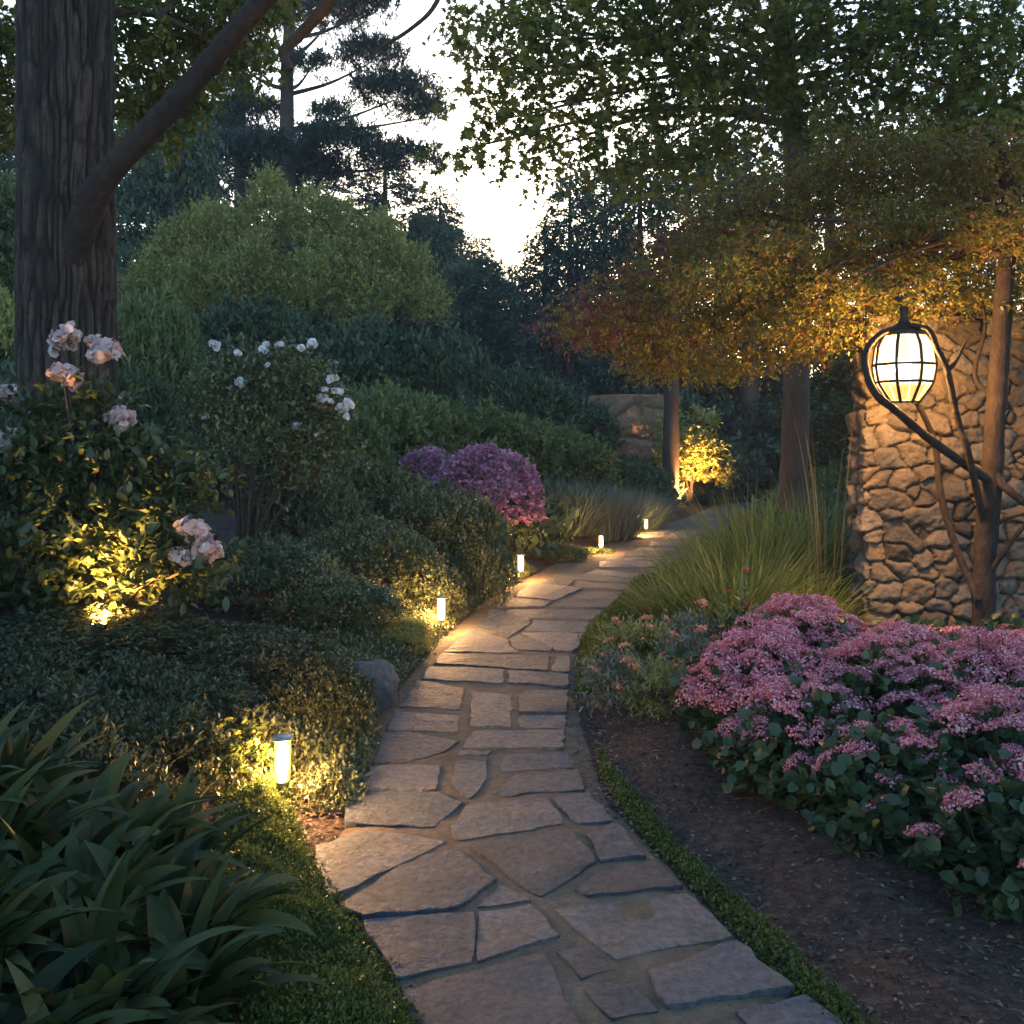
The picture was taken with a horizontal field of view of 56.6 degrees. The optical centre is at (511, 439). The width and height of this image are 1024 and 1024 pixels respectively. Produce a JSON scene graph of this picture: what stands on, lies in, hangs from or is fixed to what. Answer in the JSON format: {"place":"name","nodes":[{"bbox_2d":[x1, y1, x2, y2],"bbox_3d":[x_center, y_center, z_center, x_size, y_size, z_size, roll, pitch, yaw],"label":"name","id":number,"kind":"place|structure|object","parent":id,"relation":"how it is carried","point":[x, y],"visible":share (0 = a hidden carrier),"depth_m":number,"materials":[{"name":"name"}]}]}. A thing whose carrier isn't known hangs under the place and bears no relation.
{"place":"outdoors","nodes":[
{"label":"outdoors","id":0,"kind":"place"},
{"bbox_2d":[0,384,1023,1023],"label":"ground","id":1,"kind":"structure","parent":0,"point":[224,526],"depth_m":3.39,"materials":[{"name":"brown soil"}]},
{"bbox_2d":[0,285,14,369],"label":"mounded shrub","id":2,"kind":"object","parent":1,"relation":"on","point":[7,314],"visible":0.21,"depth_m":14.49,"materials":[{"name":"green plant"}]},
{"bbox_2d":[0,169,16,301],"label":"leafy tree","id":3,"kind":"object","parent":1,"relation":"on","point":[8,184],"visible":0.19,"depth_m":16.18,"materials":[{"name":"green plant"}]},
{"bbox_2d":[0,699,101,817],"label":"strap leaf plant","id":4,"kind":"object","parent":1,"relation":"on","point":[7,732],"visible":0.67,"depth_m":2.98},
{"bbox_2d":[0,629,108,690],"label":"spreading shrub","id":5,"kind":"object","parent":1,"relation":"on","point":[51,642],"visible":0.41,"depth_m":4.69,"materials":[{"name":"green plant"}]},
{"bbox_2d":[0,818,116,983],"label":"strap leaf plant","id":6,"kind":"object","parent":1,"relation":"on","point":[13,910],"visible":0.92,"depth_m":2.20,"materials":[{"name":"plant"}]},
{"bbox_2d":[0,753,124,898],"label":"strap leaf plant","id":7,"kind":"object","parent":1,"relation":"on","point":[40,810],"visible":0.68,"depth_m":2.73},
{"bbox_2d":[0,698,145,815],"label":"strap leaf plant","id":8,"kind":"object","parent":1,"relation":"on","point":[12,752],"visible":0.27,"depth_m":3.17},
{"bbox_2d":[0,935,184,1023],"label":"strap leaf plant","id":9,"kind":"object","parent":1,"relation":"on","point":[51,975],"visible":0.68,"depth_m":2.04,"materials":[{"name":"plant"}]},
{"bbox_2d":[0,800,215,993],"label":"strap leaf plant","id":10,"kind":"object","parent":1,"relation":"on","point":[151,872],"visible":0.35,"depth_m":2.57,"materials":[{"name":"plant"}]},
{"bbox_2d":[0,598,228,667],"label":"spreading shrub","id":11,"kind":"object","parent":1,"relation":"on","point":[133,626],"visible":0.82,"depth_m":5.10,"materials":[{"name":"green plant"}]},
{"bbox_2d":[0,945,241,1023],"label":"strap leaf plant","id":12,"kind":"object","parent":1,"relation":"on","point":[33,1000],"visible":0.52,"depth_m":2.09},
{"bbox_2d":[0,320,247,628],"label":"flowering bush","id":13,"kind":"object","parent":1,"relation":"on","point":[79,518],"visible":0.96,"depth_m":5.68,"materials":[{"name":"green plant"}]},
{"bbox_2d":[0,848,251,1023],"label":"strap leaf plant","id":14,"kind":"object","parent":1,"relation":"on","point":[83,978],"visible":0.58,"depth_m":2.28,"materials":[{"name":"plant"}]},
{"bbox_2d":[0,750,254,873],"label":"strap leaf plant","id":15,"kind":"object","parent":1,"relation":"on","point":[145,817],"visible":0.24,"depth_m":2.98,"materials":[{"name":"plant"}]},
{"bbox_2d":[116,360,187,460],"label":"mounded shrub","id":16,"kind":"object","parent":1,"relation":"on","point":[161,400],"visible":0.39,"depth_m":11.30,"materials":[{"name":"green plant"}]},
{"bbox_2d":[0,632,306,809],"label":"shrub","id":17,"kind":"object","parent":1,"relation":"on","point":[57,691],"visible":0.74,"depth_m":3.98,"materials":[{"name":"green plant"}]},
{"bbox_2d":[117,278,210,391],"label":"mounded shrub","id":18,"kind":"object","parent":1,"relation":"on","point":[154,333],"visible":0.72,"depth_m":14.55,"materials":[{"name":"green plant"}]},
{"bbox_2d":[66,761,285,886],"bbox_3d":[-1.097,1.261,2.962,0.768,0.436,0.755,0,0,-28],"label":"strap leaf plant","id":19,"kind":"object","parent":1,"relation":"on","point":[213,838],"visible":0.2,"depth_m":3.06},
{"bbox_2d":[113,79,239,313],"bbox_3d":[-8.753,-5.203,24.070,3.700,8.124,3.831,0,0,16],"label":"leafy tree","id":20,"kind":"object","parent":1,"relation":"on","point":[148,193],"visible":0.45,"depth_m":23.20,"materials":[{"name":"green plant"}]},
{"bbox_2d":[101,655,265,734],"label":"spreading shrub","id":21,"kind":"object","parent":1,"relation":"on","point":[240,684],"visible":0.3,"depth_m":4.62,"materials":[{"name":"green plant"}]},
{"bbox_2d":[59,837,316,971],"bbox_3d":[-0.932,1.292,2.626,0.664,0.314,0.718,0,0,36],"label":"strap leaf plant","id":22,"kind":"object","parent":1,"relation":"on","point":[187,897],"visible":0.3,"depth_m":2.67,"materials":[{"name":"plant"}]},
{"bbox_2d":[62,857,335,1023],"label":"strap leaf plant","id":23,"kind":"object","parent":1,"relation":"on","point":[227,962],"visible":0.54,"depth_m":2.40,"materials":[{"name":"plant"}]},
{"bbox_2d":[0,0,439,559],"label":"tree","id":24,"kind":"object","parent":1,"relation":"on","point":[74,163],"visible":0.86,"depth_m":7.32,"materials":[{"name":"brown plant"}]},
{"bbox_2d":[167,712,276,783],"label":"shrub","id":25,"kind":"object","parent":1,"relation":"on","point":[235,732],"visible":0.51,"depth_m":4.09,"materials":[{"name":"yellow plant"}]},
{"bbox_2d":[133,617,351,708],"bbox_3d":[-1.518,1.218,5.293,1.195,0.450,1.188,0,0,-40],"label":"spreading shrub","id":26,"kind":"object","parent":1,"relation":"on","point":[267,643],"visible":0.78,"depth_m":5.10,"materials":[{"name":"green plant"}]},
{"bbox_2d":[175,290,330,383],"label":"mounded shrub","id":27,"kind":"object","parent":1,"relation":"on","point":[261,321],"visible":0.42,"depth_m":18.03,"materials":[{"name":"green plant"}]},
{"bbox_2d":[170,528,346,617],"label":"spreading shrub","id":28,"kind":"object","parent":1,"relation":"on","point":[296,559],"visible":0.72,"depth_m":6.94,"materials":[{"name":"green plant"}]},
{"bbox_2d":[159,327,373,574],"bbox_3d":[-2.068,0.133,7.978,1.778,2.211,1.192,0,0,0],"label":"rose bush","id":29,"kind":"object","parent":1,"relation":"on","point":[272,444],"visible":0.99,"depth_m":7.90,"materials":[{"name":"green plant"}]},
{"bbox_2d":[117,157,462,328],"bbox_3d":[-5.231,-3.595,21.799,8.218,5.944,2.606,0,0,0],"label":"tall shrub","id":30,"kind":"object","parent":1,"relation":"on","point":[180,258],"visible":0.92,"depth_m":21.56,"materials":[{"name":"green plant"}]},
{"bbox_2d":[244,459,370,567],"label":"spreading shrub","id":31,"kind":"object","parent":1,"relation":"on","point":[308,509],"visible":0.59,"depth_m":8.53,"materials":[{"name":"green plant"}]},
{"bbox_2d":[250,650,381,741],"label":"spreading shrub","id":32,"kind":"object","parent":1,"relation":"on","point":[346,685],"visible":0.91,"depth_m":4.88,"materials":[{"name":"green plant"}]},
{"bbox_2d":[206,769,428,1023],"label":"moss","id":33,"kind":"object","parent":1,"relation":"on","point":[365,977],"visible":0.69,"depth_m":2.81,"materials":[{"name":"plant"}]},
{"bbox_2d":[243,386,399,467],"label":"mounded shrub","id":34,"kind":"object","parent":1,"relation":"on","point":[371,433],"visible":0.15,"depth_m":12.22,"materials":[{"name":"green plant"}]},
{"bbox_2d":[185,0,460,318],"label":"pine tree","id":35,"kind":"object","parent":1,"relation":"on","point":[305,155],"visible":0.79,"depth_m":29.90,"materials":[{"name":"green plant"}]},
{"bbox_2d":[257,564,405,640],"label":"spreading shrub","id":36,"kind":"object","parent":1,"relation":"on","point":[350,595],"visible":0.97,"depth_m":6.68,"materials":[{"name":"green plant"}]},
{"bbox_2d":[0,345,689,556],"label":"bank cover","id":37,"kind":"object","parent":1,"relation":"on","point":[174,442],"visible":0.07,"depth_m":13.21,"materials":[{"name":"green plant"}]},
{"bbox_2d":[272,506,449,611],"bbox_3d":[-1.255,1.030,8.182,1.487,0.902,1.497,0,0,4],"label":"spreading shrub","id":38,"kind":"object","parent":1,"relation":"on","point":[369,544],"visible":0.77,"depth_m":7.88,"materials":[{"name":"green plant"}]},
{"bbox_2d":[317,446,428,562],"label":"spreading shrub","id":39,"kind":"object","parent":1,"relation":"on","point":[375,484],"visible":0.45,"depth_m":9.91,"materials":[{"name":"green plant"}]},
{"bbox_2d":[349,658,397,710],"bbox_3d":[-0.855,1.500,5.756,0.329,0.337,0.361,0,0,-17],"label":"boulder","id":40,"kind":"object","parent":1,"relation":"on","point":[383,671],"visible":0.4,"depth_m":5.63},
{"bbox_2d":[290,295,461,406],"bbox_3d":[-2.763,-1.281,18.524,3.656,3.063,3.772,0,0,-27],"label":"mounded shrub","id":41,"kind":"object","parent":1,"relation":"on","point":[356,351],"visible":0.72,"depth_m":17.65,"materials":[{"name":"green plant"}]},
{"bbox_2d":[323,156,437,312],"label":"conifer tree","id":42,"kind":"object","parent":1,"relation":"on","point":[373,196],"visible":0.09,"depth_m":40.17,"materials":[{"name":"green plant"}]},
{"bbox_2d":[246,556,537,814],"bbox_3d":[-0.726,1.428,7.831,1.166,0.383,7.595,0,0,8],"label":"edge cover","id":43,"kind":"object","parent":1,"relation":"on","point":[357,647],"visible":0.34,"depth_m":4.83,"materials":[{"name":"green plant"}]},
{"bbox_2d":[363,614,438,656],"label":"spreading shrub","id":44,"kind":"object","parent":1,"relation":"on","point":[417,630],"visible":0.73,"depth_m":6.89,"materials":[{"name":"green plant"}]},
{"bbox_2d":[343,364,461,464],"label":"mounded shrub","id":45,"kind":"object","parent":1,"relation":"on","point":[416,417],"visible":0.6,"depth_m":14.04,"materials":[{"name":"green plant"}]},
{"bbox_2d":[394,444,450,482],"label":"azalea bush","id":46,"kind":"object","parent":1,"relation":"on","point":[425,458],"visible":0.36,"depth_m":12.32,"materials":[{"name":"purple plant"}]},
{"bbox_2d":[383,209,471,335],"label":"leafy tree","id":47,"kind":"object","parent":1,"relation":"on","point":[443,233],"visible":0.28,"depth_m":35.23,"materials":[{"name":"green plant"}]},
{"bbox_2d":[391,562,473,612],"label":"spreading shrub","id":48,"kind":"object","parent":1,"relation":"on","point":[454,584],"visible":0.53,"depth_m":8.33,"materials":[{"name":"green plant"}]},
{"bbox_2d":[386,182,497,340],"bbox_3d":[-2.992,-6.646,39.004,6.481,7.831,6.481,0,0,-37],"label":"conifer tree","id":49,"kind":"object","parent":1,"relation":"on","point":[441,206],"visible":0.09,"depth_m":38.77,"materials":[{"name":"green plant"}]},
{"bbox_2d":[378,471,520,585],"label":"spreading shrub","id":50,"kind":"object","parent":1,"relation":"on","point":[429,511],"visible":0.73,"depth_m":9.22,"materials":[{"name":"green plant"}]},
{"bbox_2d":[424,321,502,407],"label":"mounded shrub","id":51,"kind":"object","parent":1,"relation":"on","point":[474,367],"visible":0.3,"depth_m":19.52,"materials":[{"name":"green plant"}]},
{"bbox_2d":[408,252,530,364],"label":"leafy tree","id":52,"kind":"object","parent":1,"relation":"on","point":[476,304],"visible":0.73,"depth_m":32.01,"materials":[{"name":"green plant"}]},
{"bbox_2d":[438,521,519,609],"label":"spreading shrub","id":53,"kind":"object","parent":1,"relation":"on","point":[501,560],"visible":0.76,"depth_m":8.95,"materials":[{"name":"green plant"}]},
{"bbox_2d":[395,394,567,479],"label":"mounded shrub","id":54,"kind":"object","parent":1,"relation":"on","point":[500,427],"visible":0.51,"depth_m":15.32,"materials":[{"name":"green plant"}]},
{"bbox_2d":[118,288,845,492],"bbox_3d":[1.919,-2.734,34.141,49.214,8.668,21.278,0,0,0],"label":"cover","id":55,"kind":"object","parent":1,"relation":"on","point":[768,447],"visible":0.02,"depth_m":27.07,"materials":[{"name":"green plant"}]},
{"bbox_2d":[426,438,554,542],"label":"azalea bush","id":56,"kind":"object","parent":1,"relation":"on","point":[505,479],"visible":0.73,"depth_m":11.19,"materials":[{"name":"purple plant"}]},
{"bbox_2d":[482,354,589,432],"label":"mounded shrub","id":57,"kind":"object","parent":1,"relation":"on","point":[528,393],"visible":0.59,"depth_m":20.12,"materials":[{"name":"green plant"}]},
{"bbox_2d":[495,218,589,383],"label":"conifer tree","id":58,"kind":"object","parent":1,"relation":"on","point":[526,246],"visible":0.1,"depth_m":35.66,"materials":[{"name":"green plant"}]},
{"bbox_2d":[495,149,641,400],"bbox_3d":[1.650,-3.663,27.505,5.273,9.390,5.273,0,0,-33],"label":"conifer tree","id":59,"kind":"object","parent":1,"relation":"on","point":[582,260],"visible":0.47,"depth_m":27.10,"materials":[{"name":"green plant"}]},
{"bbox_2d":[516,411,625,490],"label":"mounded shrub","id":60,"kind":"object","parent":1,"relation":"on","point":[589,451],"visible":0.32,"depth_m":16.37,"materials":[{"name":"green plant"}]},
{"bbox_2d":[293,606,853,1021],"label":"leaf litter","id":61,"kind":"object","parent":1,"relation":"on","point":[585,786],"visible":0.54,"depth_m":4.16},
{"bbox_2d":[529,376,628,452],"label":"mounded shrub","id":62,"kind":"object","parent":1,"relation":"on","point":[601,420],"visible":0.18,"depth_m":22.31,"materials":[{"name":"green plant"}]},
{"bbox_2d":[538,474,641,536],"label":"lavender","id":63,"kind":"object","parent":1,"relation":"on","point":[582,516],"visible":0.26,"depth_m":14.14,"materials":[{"name":"green plant"}]},
{"bbox_2d":[573,642,652,718],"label":"flowering plant","id":64,"kind":"object","parent":1,"relation":"on","point":[606,670],"visible":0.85,"depth_m":5.54,"materials":[{"name":"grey plant"}]},
{"bbox_2d":[551,478,678,541],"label":"ornamental grass","id":65,"kind":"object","parent":1,"relation":"on","point":[627,528],"depth_m":14.75,"materials":[{"name":"green plant"}]},
{"bbox_2d":[570,559,690,695],"bbox_3d":[1.270,1.439,8.464,0.998,0.357,5.444,0,0,15],"label":"ground cover","id":66,"kind":"object","parent":1,"relation":"on","point":[585,645],"visible":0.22,"depth_m":7.19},
{"bbox_2d":[586,394,680,462],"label":"block wall","id":67,"kind":"structure","parent":1,"relation":"on","point":[635,415],"depth_m":23.58,"materials":[{"name":"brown stone"}]},
{"bbox_2d":[585,611,687,674],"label":"flowering plant","id":68,"kind":"object","parent":1,"relation":"on","point":[625,634],"visible":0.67,"depth_m":6.17,"materials":[{"name":"green plant"}]},
{"bbox_2d":[550,151,753,453],"bbox_3d":[3.929,-3.880,29.088,6.640,10.416,7.376,0,0,-3],"label":"conifer tree","id":69,"kind":"object","parent":1,"relation":"on","point":[640,218],"visible":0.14,"depth_m":28.41,"materials":[{"name":"green plant"}]},
{"bbox_2d":[613,653,702,722],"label":"flowering plant","id":70,"kind":"object","parent":1,"relation":"on","point":[655,674],"visible":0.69,"depth_m":5.36,"materials":[{"name":"green plant"}]},
{"bbox_2d":[645,625,722,694],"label":"flowering plant","id":71,"kind":"object","parent":1,"relation":"on","point":[692,644],"visible":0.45,"depth_m":5.85,"materials":[{"name":"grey plant"}]},
{"bbox_2d":[653,599,729,670],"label":"flowering plant","id":72,"kind":"object","parent":1,"relation":"on","point":[688,620],"visible":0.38,"depth_m":6.36,"materials":[{"name":"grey plant"}]},
{"bbox_2d":[646,404,739,502],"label":"garden bush","id":73,"kind":"object","parent":1,"relation":"on","point":[690,452],"visible":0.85,"depth_m":22.01,"materials":[{"name":"green plant"}]},
{"bbox_2d":[552,79,845,503],"bbox_3d":[4.061,-2.784,20.007,5.367,8.553,6.204,0,0,-17],"label":"slender tree","id":74,"kind":"object","parent":1,"relation":"on","point":[670,462],"visible":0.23,"depth_m":21.17,"materials":[{"name":"green plant"}]},
{"bbox_2d":[402,0,1023,518],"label":"maple tree","id":75,"kind":"object","parent":1,"relation":"on","point":[782,96],"visible":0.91,"depth_m":8.87,"materials":[{"name":"green plant"}]},
{"bbox_2d":[612,120,830,447],"bbox_3d":[7.020,-4.934,31.663,8.785,11.589,9.294,0,0,-8],"label":"conifer tree","id":76,"kind":"object","parent":1,"relation":"on","point":[774,390],"visible":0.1,"depth_m":29.81,"materials":[{"name":"green plant"}]},
{"bbox_2d":[690,450,776,500],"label":"mounded shrub","id":77,"kind":"object","parent":1,"relation":"on","point":[747,473],"visible":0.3,"depth_m":24.90,"materials":[{"name":"green plant"}]},
{"bbox_2d":[596,746,880,1023],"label":"moss strip","id":78,"kind":"object","parent":1,"relation":"on","point":[821,987],"visible":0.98,"depth_m":3.19,"materials":[{"name":"plant"}]},
{"bbox_2d":[668,619,825,753],"bbox_3d":[1.281,1.264,4.771,0.945,0.736,0.908,0,0,0],"label":"sedum","id":79,"kind":"object","parent":1,"relation":"on","point":[732,664],"visible":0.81,"depth_m":4.64,"materials":[{"name":"pink plant"}]},
{"bbox_2d":[644,490,851,593],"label":"ornamental grass","id":80,"kind":"object","parent":1,"relation":"on","point":[739,542],"depth_m":8.13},
{"bbox_2d":[632,133,876,460],"bbox_3d":[7.162,-4.102,28.999,7.721,10.058,4.256,0,0,29],"label":"tree","id":81,"kind":"object","parent":1,"relation":"on","point":[747,394],"visible":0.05,"depth_m":28.75,"materials":[{"name":"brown plant"}]},
{"bbox_2d":[519,95,1023,626],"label":"japanese maple","id":82,"kind":"object","parent":1,"relation":"on","point":[975,237],"visible":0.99,"depth_m":7.14,"materials":[{"name":"orange plant"}]},
{"bbox_2d":[871,306,937,403],"bbox_3d":[2.703,-0.587,6.550,0.406,0.676,0.406,0,0,13],"label":"lantern","id":83,"kind":"object","parent":82,"relation":"hanging from","point":[904,366],"visible":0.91,"depth_m":6.42,"materials":[{"name":"glass"}]},
{"bbox_2d":[699,469,853,603],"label":"ornamental grass","id":84,"kind":"object","parent":1,"relation":"on","point":[830,549],"depth_m":8.46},
{"bbox_2d":[707,478,852,603],"bbox_3d":[6.731,1.163,17.653,4.880,1.072,19.833,0,0,20],"label":"cover","id":85,"kind":"object","parent":1,"relation":"on","point":[830,497],"visible":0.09,"depth_m":13.19,"materials":[{"name":"green plant"}]},
{"bbox_2d":[701,672,876,815],"bbox_3d":[1.280,1.373,4.203,0.848,0.685,0.897,0,0,0],"label":"sedum","id":86,"kind":"object","parent":1,"relation":"on","point":[791,713],"visible":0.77,"depth_m":4.09,"materials":[{"name":"green plant"}]},
{"bbox_2d":[723,382,865,604],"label":"dry reeds","id":87,"kind":"object","parent":1,"relation":"on","point":[818,537],"visible":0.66,"depth_m":7.86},
{"bbox_2d":[719,591,872,704],"bbox_3d":[1.598,1.236,5.322,0.993,0.783,1.021,0,0,0],"label":"sedum","id":88,"kind":"object","parent":1,"relation":"on","point":[813,630],"visible":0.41,"depth_m":5.21,"materials":[{"name":"pink plant"}]},
{"bbox_2d":[713,554,897,626],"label":"ornamental grass","id":89,"kind":"object","parent":1,"relation":"on","point":[839,602],"depth_m":7.08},
{"bbox_2d":[773,459,852,495],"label":"mounded shrub","id":90,"kind":"object","parent":1,"relation":"on","point":[831,474],"visible":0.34,"depth_m":18.57,"materials":[{"name":"green plant"}]},
{"bbox_2d":[758,304,965,466],"bbox_3d":[8.206,-0.485,20.187,5.403,4.524,5.928,0,0,-6],"label":"leafy tree","id":91,"kind":"object","parent":1,"relation":"on","point":[827,424],"visible":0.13,"depth_m":19.41,"materials":[{"name":"green plant"}]},
{"bbox_2d":[781,708,972,863],"bbox_3d":[1.501,1.390,3.757,0.822,0.593,0.788,0,0,0],"label":"sedum","id":92,"kind":"object","parent":1,"relation":"on","point":[876,768],"visible":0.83,"depth_m":3.61,"materials":[{"name":"green plant"}]},
{"bbox_2d":[789,623,990,738],"bbox_3d":[1.773,1.234,4.450,0.905,0.750,0.964,0,0,0],"label":"sedum","id":93,"kind":"object","parent":1,"relation":"on","point":[881,677],"visible":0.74,"depth_m":4.30,"materials":[{"name":"pink plant"}]},
{"bbox_2d":[818,68,1023,336],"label":"conifer tree","id":94,"kind":"object","parent":1,"relation":"on","point":[957,284],"visible":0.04,"depth_m":29.48,"materials":[{"name":"green plant"}]},
{"bbox_2d":[845,311,1023,627],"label":"stone wall","id":95,"kind":"structure","parent":1,"relation":"on","point":[907,555],"depth_m":7.29,"materials":[{"name":"stone"}]},
{"bbox_2d":[877,750,1023,922],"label":"sedum","id":96,"kind":"object","parent":1,"relation":"on","point":[994,824],"visible":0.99,"depth_m":3.20,"materials":[{"name":"green plant"}]},
{"bbox_2d":[891,626,1023,713],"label":"sedum","id":97,"kind":"object","parent":1,"relation":"on","point":[1003,664],"visible":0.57,"depth_m":4.40,"materials":[{"name":"pink plant"}]},
{"bbox_2d":[905,681,1023,868],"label":"sedum","id":98,"kind":"object","parent":1,"relation":"on","point":[983,731],"visible":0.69,"depth_m":3.67,"materials":[{"name":"pink plant"}]},
{"bbox_2d":[0,0,1023,376],"label":"sky","id":99,"kind":"structure","parent":0,"point":[494,213],"materials":[{"name":"white"}]},
{"bbox_2d":[315,501,842,1023],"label":"path","id":100,"kind":"structure","parent":0,"point":[481,857],"depth_m":3.53,"materials":[{"name":"stone"}]},
{"bbox_2d":[594,547,774,637],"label":"ornamental grass","id":101,"kind":"object","parent":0,"point":[654,606],"depth_m":7.31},
{"bbox_2d":[627,523,808,596],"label":"ornamental grass","id":102,"kind":"object","parent":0,"point":[686,559],"depth_m":8.18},
{"bbox_2d":[629,540,850,646],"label":"ornamental grass","id":103,"kind":"object","parent":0,"point":[716,599],"depth_m":6.92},
{"bbox_2d":[647,470,847,562],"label":"ornamental grass","id":104,"kind":"object","parent":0,"point":[745,521],"depth_m":9.39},
{"bbox_2d":[628,519,869,608],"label":"ornamental grass","id":105,"kind":"object","parent":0,"point":[714,570],"depth_m":7.41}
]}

